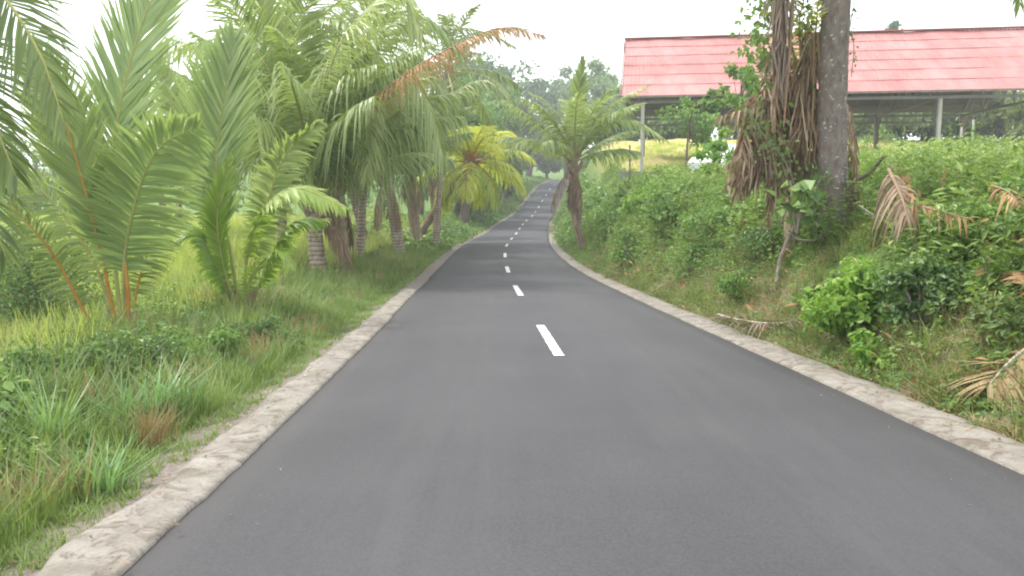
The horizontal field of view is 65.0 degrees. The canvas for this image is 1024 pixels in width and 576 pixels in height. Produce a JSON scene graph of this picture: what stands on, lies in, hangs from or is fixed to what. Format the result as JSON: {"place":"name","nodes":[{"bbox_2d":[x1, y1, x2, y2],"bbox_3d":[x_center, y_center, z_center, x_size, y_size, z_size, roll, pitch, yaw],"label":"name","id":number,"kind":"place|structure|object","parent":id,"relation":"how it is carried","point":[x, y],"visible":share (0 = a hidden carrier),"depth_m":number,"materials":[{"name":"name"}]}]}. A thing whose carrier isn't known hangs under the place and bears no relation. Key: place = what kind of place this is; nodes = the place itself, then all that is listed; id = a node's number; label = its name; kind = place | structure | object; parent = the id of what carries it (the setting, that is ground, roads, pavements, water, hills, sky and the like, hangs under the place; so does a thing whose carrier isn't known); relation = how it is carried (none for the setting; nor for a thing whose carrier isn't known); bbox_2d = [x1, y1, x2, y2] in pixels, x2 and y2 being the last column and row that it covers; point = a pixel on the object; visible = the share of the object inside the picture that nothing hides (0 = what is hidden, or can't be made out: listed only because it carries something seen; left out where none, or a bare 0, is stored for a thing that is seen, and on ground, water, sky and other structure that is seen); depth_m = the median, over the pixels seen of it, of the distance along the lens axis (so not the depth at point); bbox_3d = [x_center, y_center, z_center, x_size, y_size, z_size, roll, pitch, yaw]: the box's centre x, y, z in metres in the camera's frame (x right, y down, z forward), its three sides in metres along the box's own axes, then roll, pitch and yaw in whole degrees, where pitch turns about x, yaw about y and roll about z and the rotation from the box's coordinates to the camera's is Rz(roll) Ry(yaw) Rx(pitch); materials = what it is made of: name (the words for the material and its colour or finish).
{"place":"outdoors","nodes":[
{"label":"outdoors","id":0,"kind":"place"},
{"bbox_2d":[0,138,1023,575],"bbox_3d":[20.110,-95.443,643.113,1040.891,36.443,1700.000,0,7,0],"label":"ground","id":1,"kind":"structure","parent":0,"point":[170,468],"depth_m":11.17,"materials":[{"name":"plant"}]},
{"bbox_2d":[0,355,79,410],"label":"grass tuft","id":2,"kind":"object","parent":1,"relation":"on","point":[22,385],"visible":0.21,"depth_m":7.01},
{"bbox_2d":[0,141,80,213],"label":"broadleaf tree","id":3,"kind":"object","parent":1,"relation":"on","point":[34,164],"visible":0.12,"depth_m":83.29,"materials":[{"name":"green plant"}]},
{"bbox_2d":[0,0,90,283],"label":"coconut palm","id":4,"kind":"object","parent":1,"relation":"on","point":[8,138],"visible":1,"depth_m":7.53,"materials":[{"name":"green plant"}]},
{"bbox_2d":[0,338,114,384],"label":"shrub","id":5,"kind":"object","parent":1,"relation":"on","point":[20,357],"visible":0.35,"depth_m":8.12,"materials":[{"name":"green plant"}]},
{"bbox_2d":[0,220,121,329],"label":"shrub","id":6,"kind":"object","parent":1,"relation":"on","point":[24,297],"visible":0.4,"depth_m":13.69,"materials":[{"name":"green plant"}]},
{"bbox_2d":[0,372,125,445],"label":"grass tuft","id":7,"kind":"object","parent":1,"relation":"on","point":[44,417],"visible":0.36,"depth_m":6.15,"materials":[{"name":"plant"}]},
{"bbox_2d":[14,426,187,500],"bbox_3d":[-2.620,1.125,5.116,0.940,0.432,0.626,2,7,16],"label":"grass tuft","id":8,"kind":"object","parent":1,"relation":"on","point":[107,480],"visible":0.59,"depth_m":5.11,"materials":[{"name":"plant"}]},
{"bbox_2d":[1,0,213,325],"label":"coconut palm","id":9,"kind":"object","parent":1,"relation":"on","point":[94,171],"visible":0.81,"depth_m":11.62,"materials":[{"name":"green plant"}]},
{"bbox_2d":[67,330,195,389],"bbox_3d":[-4.402,0.873,8.986,1.368,0.804,1.452,4,8,28],"label":"shrub","id":10,"kind":"object","parent":1,"relation":"on","point":[155,347],"visible":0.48,"depth_m":8.93,"materials":[{"name":"green plant"}]},
{"bbox_2d":[74,363,196,426],"bbox_3d":[-3.291,0.997,6.976,1.210,0.654,0.902,0,7,0],"label":"grass tuft","id":11,"kind":"object","parent":1,"relation":"on","point":[122,406],"visible":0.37,"depth_m":7.04,"materials":[{"name":"plant"}]},
{"bbox_2d":[106,351,231,421],"bbox_3d":[-2.989,0.888,7.162,1.116,0.671,1.258,0,7,0],"label":"grass tuft","id":12,"kind":"object","parent":1,"relation":"on","point":[157,393],"visible":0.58,"depth_m":7.13,"materials":[{"name":"plant"}]},
{"bbox_2d":[159,324,250,371],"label":"shrub","id":13,"kind":"object","parent":1,"relation":"on","point":[232,338],"visible":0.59,"depth_m":9.86,"materials":[{"name":"green plant"}]},
{"bbox_2d":[0,239,438,553],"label":"tall verge grass","id":14,"kind":"structure","parent":1,"relation":"on","point":[300,282],"depth_m":8.37,"materials":[{"name":"plant"}]},
{"bbox_2d":[0,232,440,503],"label":"verge weeds","id":15,"kind":"object","parent":1,"relation":"on","point":[8,386],"visible":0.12,"depth_m":9.10,"materials":[{"name":"green plant"}]},
{"bbox_2d":[0,208,445,362],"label":"rice field","id":16,"kind":"structure","parent":1,"relation":"on","point":[185,260],"depth_m":21.05,"materials":[{"name":"plant"}]},
{"bbox_2d":[36,289,416,575],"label":"kerb","id":17,"kind":"structure","parent":1,"relation":"on","point":[189,486],"depth_m":4.88,"materials":[{"name":"concrete"}]},
{"bbox_2d":[150,17,350,313],"bbox_3d":[-4.558,-1.721,13.660,4.020,5.761,1.666,1,7,7],"label":"coconut palm","id":18,"kind":"object","parent":1,"relation":"on","point":[228,84],"visible":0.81,"depth_m":13.76,"materials":[{"name":"green plant"}]},
{"bbox_2d":[220,313,305,351],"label":"shrub","id":19,"kind":"object","parent":1,"relation":"on","point":[265,324],"visible":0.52,"depth_m":11.00,"materials":[{"name":"green plant"}]},
{"bbox_2d":[142,0,445,252],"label":"coconut palm","id":20,"kind":"object","parent":1,"relation":"on","point":[334,22],"visible":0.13,"depth_m":26.54,"materials":[{"name":"green plant"}]},
{"bbox_2d":[182,8,472,260],"bbox_3d":[-6.875,-5.271,29.370,10.140,9.839,10.380,6,9,40],"label":"coconut palm","id":21,"kind":"object","parent":1,"relation":"on","point":[343,224],"visible":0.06,"depth_m":29.58,"materials":[{"name":"green plant"}]},
{"bbox_2d":[219,0,442,119],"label":"coconut palm","id":22,"kind":"object","parent":1,"relation":"on","point":[341,17],"visible":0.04,"depth_m":37.82,"materials":[{"name":"green plant"}]},
{"bbox_2d":[125,0,546,274],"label":"coconut palm","id":23,"kind":"object","parent":1,"relation":"on","point":[299,98],"visible":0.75,"depth_m":22.60,"materials":[{"name":"green plant"}]},
{"bbox_2d":[265,70,431,239],"bbox_3d":[-8.182,-6.444,39.540,9.198,9.905,9.204,0,7,0],"label":"coconut palm","id":24,"kind":"object","parent":1,"relation":"on","point":[355,210],"visible":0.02,"depth_m":39.32,"materials":[{"name":"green plant"}]},
{"bbox_2d":[238,0,517,259],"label":"coconut palm","id":25,"kind":"object","parent":1,"relation":"on","point":[360,235],"visible":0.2,"depth_m":31.16,"materials":[{"name":"green plant"}]},
{"bbox_2d":[393,55,454,214],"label":"broadleaf tree","id":26,"kind":"object","parent":1,"relation":"on","point":[424,196],"visible":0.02,"depth_m":77.96,"materials":[{"name":"green plant"}]},
{"bbox_2d":[398,94,474,241],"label":"coconut palm","id":27,"kind":"object","parent":1,"relation":"on","point":[415,228],"visible":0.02,"depth_m":43.12,"materials":[{"name":"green plant"}]},
{"bbox_2d":[372,80,514,253],"bbox_3d":[-5.013,-5.258,37.786,9.041,8.421,6.786,-2,7,-16],"label":"coconut palm","id":28,"kind":"object","parent":1,"relation":"on","point":[396,230],"visible":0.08,"depth_m":37.05,"materials":[{"name":"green plant"}]},
{"bbox_2d":[287,144,613,250],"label":"roadside scrub","id":29,"kind":"object","parent":1,"relation":"on","point":[448,234],"visible":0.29,"depth_m":57.91,"materials":[{"name":"green plant"}]},
{"bbox_2d":[425,106,476,229],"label":"coconut palm","id":30,"kind":"object","parent":1,"relation":"on","point":[432,195],"visible":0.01,"depth_m":55.92,"materials":[{"name":"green plant"}]},
{"bbox_2d":[383,4,528,244],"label":"coconut palm","id":31,"kind":"object","parent":1,"relation":"on","point":[446,20],"visible":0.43,"depth_m":43.47,"materials":[{"name":"green plant"}]},
{"bbox_2d":[432,48,503,104],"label":"broadleaf tree","id":32,"kind":"object","parent":1,"relation":"on","point":[470,64],"visible":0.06,"depth_m":120.61,"materials":[{"name":"green plant"}]},
{"bbox_2d":[434,65,508,223],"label":"broadleaf tree","id":33,"kind":"object","parent":1,"relation":"on","point":[465,207],"visible":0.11,"depth_m":72.21,"materials":[{"name":"green plant"}]},
{"bbox_2d":[443,102,503,219],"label":"broadleaf tree","id":34,"kind":"object","parent":1,"relation":"on","point":[494,117],"visible":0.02,"depth_m":78.50,"materials":[{"name":"green plant"}]},
{"bbox_2d":[416,123,536,235],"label":"coconut palm","id":35,"kind":"object","parent":1,"relation":"on","point":[470,165],"visible":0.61,"depth_m":45.82,"materials":[{"name":"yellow plant"}]},
{"bbox_2d":[458,199,500,225],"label":"shrub","id":36,"kind":"object","parent":1,"relation":"on","point":[475,215],"visible":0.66,"depth_m":77.54,"materials":[{"name":"green plant"}]},
{"bbox_2d":[477,98,517,212],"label":"broadleaf tree","id":37,"kind":"object","parent":1,"relation":"on","point":[504,118],"visible":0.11,"depth_m":92.77,"materials":[{"name":"green plant"}]},
{"bbox_2d":[473,49,533,137],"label":"broadleaf tree","id":38,"kind":"object","parent":1,"relation":"on","point":[506,70],"visible":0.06,"depth_m":144.07,"materials":[{"name":"green plant"}]},
{"bbox_2d":[482,85,524,202],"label":"broadleaf tree","id":39,"kind":"object","parent":1,"relation":"on","point":[517,119],"visible":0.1,"depth_m":106.22,"materials":[{"name":"green plant"}]},
{"bbox_2d":[7,267,1000,571],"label":"leaf litter","id":40,"kind":"object","parent":1,"relation":"on","point":[269,407],"visible":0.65,"depth_m":5.92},
{"bbox_2d":[495,114,522,206],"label":"broadleaf tree","id":41,"kind":"object","parent":1,"relation":"on","point":[519,167],"visible":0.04,"depth_m":106.73,"materials":[{"name":"green plant"}]},
{"bbox_2d":[493,193,526,214],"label":"shrub","id":42,"kind":"object","parent":1,"relation":"on","point":[509,207],"visible":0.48,"depth_m":99.24,"materials":[{"name":"green plant"}]},
{"bbox_2d":[508,87,545,172],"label":"broadleaf tree","id":43,"kind":"object","parent":1,"relation":"on","point":[524,108],"visible":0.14,"depth_m":132.38,"materials":[{"name":"green plant"}]},
{"bbox_2d":[513,59,569,175],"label":"broadleaf tree","id":44,"kind":"object","parent":1,"relation":"on","point":[538,87],"visible":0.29,"depth_m":169.88,"materials":[{"name":"green plant"}]},
{"bbox_2d":[533,129,563,177],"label":"broadleaf tree","id":45,"kind":"object","parent":1,"relation":"on","point":[541,163],"visible":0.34,"depth_m":174.50,"materials":[{"name":"green plant"}]},
{"bbox_2d":[534,63,593,178],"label":"broadleaf tree","id":46,"kind":"object","parent":1,"relation":"on","point":[563,74],"visible":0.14,"depth_m":180.99,"materials":[{"name":"green plant"}]},
{"bbox_2d":[498,54,668,251],"bbox_3d":[3.071,-5.921,36.267,7.590,9.038,6.211,0,7,0],"label":"coconut palm","id":47,"kind":"object","parent":1,"relation":"on","point":[578,126],"visible":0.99,"depth_m":35.62,"materials":[{"name":"green plant"}]},
{"bbox_2d":[561,56,620,143],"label":"broadleaf tree","id":48,"kind":"object","parent":1,"relation":"on","point":[598,77],"visible":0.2,"depth_m":159.95,"materials":[{"name":"green plant"}]},
{"bbox_2d":[583,84,624,112],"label":"broadleaf tree","id":49,"kind":"object","parent":1,"relation":"on","point":[596,90],"visible":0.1,"depth_m":144.98,"materials":[{"name":"green plant"}]},
{"bbox_2d":[584,195,625,234],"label":"shrub","id":50,"kind":"object","parent":1,"relation":"on","point":[610,213],"visible":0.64,"depth_m":31.48,"materials":[{"name":"green plant"}]},
{"bbox_2d":[603,224,648,271],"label":"shrub","id":51,"kind":"object","parent":1,"relation":"on","point":[628,246],"visible":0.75,"depth_m":24.12,"materials":[{"name":"green plant"}]},
{"bbox_2d":[616,182,663,215],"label":"shrub","id":52,"kind":"object","parent":1,"relation":"on","point":[629,207],"visible":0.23,"depth_m":27.86,"materials":[{"name":"green plant"}]},
{"bbox_2d":[599,107,715,140],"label":"broadleaf tree","id":53,"kind":"object","parent":1,"relation":"on","point":[670,132],"visible":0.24,"depth_m":80.87,"materials":[{"name":"green plant"}]},
{"bbox_2d":[637,169,704,229],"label":"shrub","id":54,"kind":"object","parent":1,"relation":"on","point":[657,212],"visible":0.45,"depth_m":22.07,"materials":[{"name":"green plant"}]},
{"bbox_2d":[663,239,709,281],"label":"shrub","id":55,"kind":"object","parent":1,"relation":"on","point":[690,257],"visible":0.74,"depth_m":17.62,"materials":[{"name":"green plant"}]},
{"bbox_2d":[654,94,726,168],"bbox_3d":[7.375,-5.977,33.230,2.454,4.142,2.556,-7,10,-42],"label":"sapling","id":56,"kind":"object","parent":1,"relation":"on","point":[702,136],"visible":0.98,"depth_m":33.25,"materials":[{"name":"green plant"}]},
{"bbox_2d":[697,88,725,148],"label":"sapling","id":57,"kind":"object","parent":1,"relation":"on","point":[710,105],"visible":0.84,"depth_m":35.22,"materials":[{"name":"green plant"}]},
{"bbox_2d":[691,126,736,179],"bbox_3d":[7.301,-4.299,27.618,2.278,2.530,2.125,5,9,37],"label":"sapling","id":58,"kind":"object","parent":1,"relation":"on","point":[715,148],"visible":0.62,"depth_m":27.22,"materials":[{"name":"green plant"}]},
{"bbox_2d":[677,198,751,238],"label":"shrub","id":59,"kind":"object","parent":1,"relation":"on","point":[713,216],"visible":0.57,"depth_m":17.54,"materials":[{"name":"green plant"}]},
{"bbox_2d":[687,144,764,172],"bbox_3d":[8.989,-4.918,31.633,4.300,1.500,1.740,-5,9,-37],"label":"parked car","id":60,"kind":"object","parent":1,"relation":"on","point":[695,161],"visible":0.03,"depth_m":30.75,"materials":[{"name":"white paint"}]},
{"bbox_2d":[714,265,759,302],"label":"shrub","id":61,"kind":"object","parent":1,"relation":"on","point":[728,282],"visible":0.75,"depth_m":13.70,"materials":[{"name":"green plant"}]},
{"bbox_2d":[716,61,762,128],"bbox_3d":[8.292,-5.856,29.387,1.767,4.892,1.581,-6,9,-38],"label":"sapling","id":62,"kind":"object","parent":1,"relation":"on","point":[739,99],"visible":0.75,"depth_m":29.02,"materials":[{"name":"green plant"}]},
{"bbox_2d":[706,311,802,338],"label":"fallen frond","id":63,"kind":"object","parent":1,"relation":"on","point":[734,319],"visible":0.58,"depth_m":12.06,"materials":[{"name":"brown plant"}]},
{"bbox_2d":[731,216,799,259],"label":"shrub","id":64,"kind":"object","parent":1,"relation":"on","point":[750,238],"visible":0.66,"depth_m":14.14,"materials":[{"name":"green plant"}]},
{"bbox_2d":[774,226,794,290],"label":"fallen branch","id":65,"kind":"object","parent":1,"relation":"on","point":[780,258],"visible":0.52,"depth_m":13.06,"materials":[{"name":"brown wood"}]},
{"bbox_2d":[549,234,1023,474],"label":"kerb","id":66,"kind":"structure","parent":1,"relation":"on","point":[1009,454],"depth_m":7.60,"materials":[{"name":"concrete"}]},
{"bbox_2d":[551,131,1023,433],"bbox_3d":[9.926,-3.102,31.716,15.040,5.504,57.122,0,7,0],"label":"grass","id":67,"kind":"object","parent":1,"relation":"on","point":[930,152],"visible":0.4,"depth_m":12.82,"materials":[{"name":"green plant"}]},
{"bbox_2d":[713,0,871,248],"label":"coconut palm","id":68,"kind":"object","parent":1,"relation":"on","point":[748,178],"visible":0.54,"depth_m":13.12,"materials":[{"name":"brown plant"}]},
{"bbox_2d":[729,0,795,106],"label":"climbing vine","id":69,"kind":"object","parent":68,"relation":"attached to","point":[756,37],"visible":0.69,"depth_m":12.37,"materials":[{"name":"green plant"}]},
{"bbox_2d":[724,86,819,202],"bbox_3d":[4.146,-2.112,12.738,1.580,2.141,0.954,0,7,0],"label":"climbing vine","id":70,"kind":"object","parent":68,"relation":"attached to","point":[768,143],"visible":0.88,"depth_m":12.66,"materials":[{"name":"green plant"}]},
{"bbox_2d":[759,0,799,132],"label":"hanging dead frond","id":71,"kind":"object","parent":68,"relation":"hanging from","point":[780,20],"visible":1,"depth_m":11.92,"materials":[{"name":"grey plant"}]},
{"bbox_2d":[781,24,819,172],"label":"hanging dead frond","id":72,"kind":"object","parent":68,"relation":"hanging from","point":[806,121],"visible":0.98,"depth_m":12.67,"materials":[{"name":"brown plant"}]},
{"bbox_2d":[562,162,1023,442],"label":"bank grass","id":73,"kind":"structure","parent":1,"relation":"on","point":[934,326],"depth_m":10.15,"materials":[{"name":"plant"}]},
{"bbox_2d":[986,185,1023,221],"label":"fallen frond","id":74,"kind":"object","parent":73,"relation":"on","point":[1014,200],"visible":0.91,"depth_m":8.31,"materials":[{"name":"brown plant"}]},
{"bbox_2d":[580,122,1023,325],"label":"tall bank weeds","id":75,"kind":"object","parent":1,"relation":"on","point":[998,174],"visible":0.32,"depth_m":11.86,"materials":[{"name":"green plant"}]},
{"bbox_2d":[764,179,827,233],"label":"shrub","id":76,"kind":"object","parent":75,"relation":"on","point":[802,206],"visible":1,"depth_m":11.91,"materials":[{"name":"green plant"}]},
{"bbox_2d":[598,153,1023,441],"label":"dead leaves","id":77,"kind":"object","parent":1,"relation":"on","point":[749,306],"visible":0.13,"depth_m":11.31,"materials":[{"name":"brown plant"}]},
{"bbox_2d":[620,26,1023,179],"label":"hall","id":78,"kind":"structure","parent":1,"relation":"on","point":[972,70],"depth_m":50.42,"materials":[{"name":"paint"}]},
{"bbox_2d":[797,256,905,341],"bbox_3d":[4.080,0.181,9.482,1.335,1.093,1.286,0,7,0],"label":"shrub","id":79,"kind":"object","parent":1,"relation":"on","point":[839,310],"visible":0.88,"depth_m":9.25,"materials":[{"name":"green plant"}]},
{"bbox_2d":[846,327,901,376],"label":"shrub","id":80,"kind":"object","parent":1,"relation":"on","point":[861,348],"visible":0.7,"depth_m":8.46,"materials":[{"name":"green plant"}]},
{"bbox_2d":[847,120,907,149],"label":"shrub","id":81,"kind":"object","parent":1,"relation":"on","point":[888,141],"visible":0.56,"depth_m":63.98,"materials":[{"name":"green plant"}]},
{"bbox_2d":[847,112,929,138],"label":"broadleaf tree","id":82,"kind":"object","parent":1,"relation":"on","point":[860,129],"visible":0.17,"depth_m":75.72,"materials":[{"name":"green plant"}]},
{"bbox_2d":[870,168,923,258],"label":"fallen frond","id":83,"kind":"object","parent":1,"relation":"on","point":[900,202],"visible":0.89,"depth_m":9.70,"materials":[{"name":"brown plant"}]},
{"bbox_2d":[860,112,956,139],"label":"broadleaf tree","id":84,"kind":"object","parent":1,"relation":"on","point":[920,131],"visible":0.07,"depth_m":76.99,"materials":[{"name":"green plant"}]},
{"bbox_2d":[815,0,1023,246],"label":"coconut palm","id":85,"kind":"object","parent":1,"relation":"on","point":[833,85],"visible":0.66,"depth_m":12.42,"materials":[{"name":"grey plant"}]},
{"bbox_2d":[779,0,820,99],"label":"climbing vine","id":86,"kind":"object","parent":85,"relation":"attached to","point":[808,7],"visible":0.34,"depth_m":12.67,"materials":[{"name":"green plant"}]},
{"bbox_2d":[800,167,830,259],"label":"climbing vine","id":87,"kind":"object","parent":85,"relation":"attached to","point":[812,176],"visible":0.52,"depth_m":12.47,"materials":[{"name":"green plant"}]},
{"bbox_2d":[848,0,858,76],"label":"climbing vine","id":88,"kind":"object","parent":85,"relation":"attached to","point":[851,34],"visible":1,"depth_m":12.16,"materials":[{"name":"green plant"}]},
{"bbox_2d":[847,155,884,216],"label":"tree branch","id":89,"kind":"object","parent":85,"relation":"attached to","point":[852,186],"visible":0.78,"depth_m":12.34,"materials":[{"name":"brown plant"}]},
{"bbox_2d":[866,247,979,326],"bbox_3d":[4.406,0.018,8.615,0.983,0.926,1.129,0,7,0],"label":"shrub","id":90,"kind":"object","parent":1,"relation":"on","point":[901,282],"visible":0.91,"depth_m":8.50,"materials":[{"name":"green plant"}]},
{"bbox_2d":[903,106,1001,140],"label":"broadleaf tree","id":91,"kind":"object","parent":1,"relation":"on","point":[945,128],"visible":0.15,"depth_m":75.97,"materials":[{"name":"green plant"}]},
{"bbox_2d":[917,207,995,257],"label":"shrub","id":92,"kind":"object","parent":1,"relation":"on","point":[969,231],"visible":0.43,"depth_m":8.96,"materials":[{"name":"green plant"}]},
{"bbox_2d":[891,164,974,247],"bbox_3d":[5.519,-1.244,11.235,0.501,1.155,6.214,2,8,19],"label":"fallen frond","id":93,"kind":"object","parent":92,"relation":"on","point":[912,197],"visible":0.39,"depth_m":9.22,"materials":[{"name":"brown plant"}]},
{"bbox_2d":[942,348,1023,412],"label":"fallen frond","id":94,"kind":"object","parent":1,"relation":"on","point":[1001,384],"visible":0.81,"depth_m":6.72,"materials":[{"name":"beige dried palm leaf"}]},
{"bbox_2d":[954,90,1023,142],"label":"broadleaf tree","id":95,"kind":"object","parent":1,"relation":"on","point":[991,123],"visible":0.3,"depth_m":72.66,"materials":[{"name":"green plant"}]},
{"bbox_2d":[962,293,1023,341],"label":"shrub","id":96,"kind":"object","parent":1,"relation":"on","point":[977,314],"visible":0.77,"depth_m":7.30,"materials":[{"name":"green plant"}]},
{"bbox_2d":[972,175,1023,207],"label":"shrub","id":97,"kind":"object","parent":1,"relation":"on","point":[1008,186],"visible":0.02,"depth_m":10.35,"materials":[{"name":"green plant"}]},
{"bbox_2d":[995,92,1023,141],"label":"broadleaf tree","id":98,"kind":"object","parent":1,"relation":"on","point":[1014,115],"visible":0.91,"depth_m":68.49,"materials":[{"name":"green plant"}]},
{"bbox_2d":[999,271,1023,284],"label":"fallen frond","id":99,"kind":"object","parent":1,"relation":"on","point":[1020,279],"visible":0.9,"depth_m":7.63,"materials":[{"name":"beige plant"}]},
{"bbox_2d":[0,0,1023,167],"label":"sky","id":100,"kind":"structure","parent":0,"point":[571,29],"materials":[{"name":"white"}]},
{"bbox_2d":[121,180,1023,575],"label":"road","id":101,"kind":"structure","parent":0,"point":[509,396],"depth_m":5.20,"materials":[{"name":"asphalt"}]},
{"bbox_2d":[596,139,954,175],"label":"field grass","id":102,"kind":"structure","parent":0,"point":[662,150],"depth_m":64.19,"materials":[{"name":"plant"}]},
{"bbox_2d":[576,193,1023,443],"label":"dry bank grass","id":103,"kind":"structure","parent":0,"point":[1000,431],"depth_m":8.85,"materials":[{"name":"plant"}]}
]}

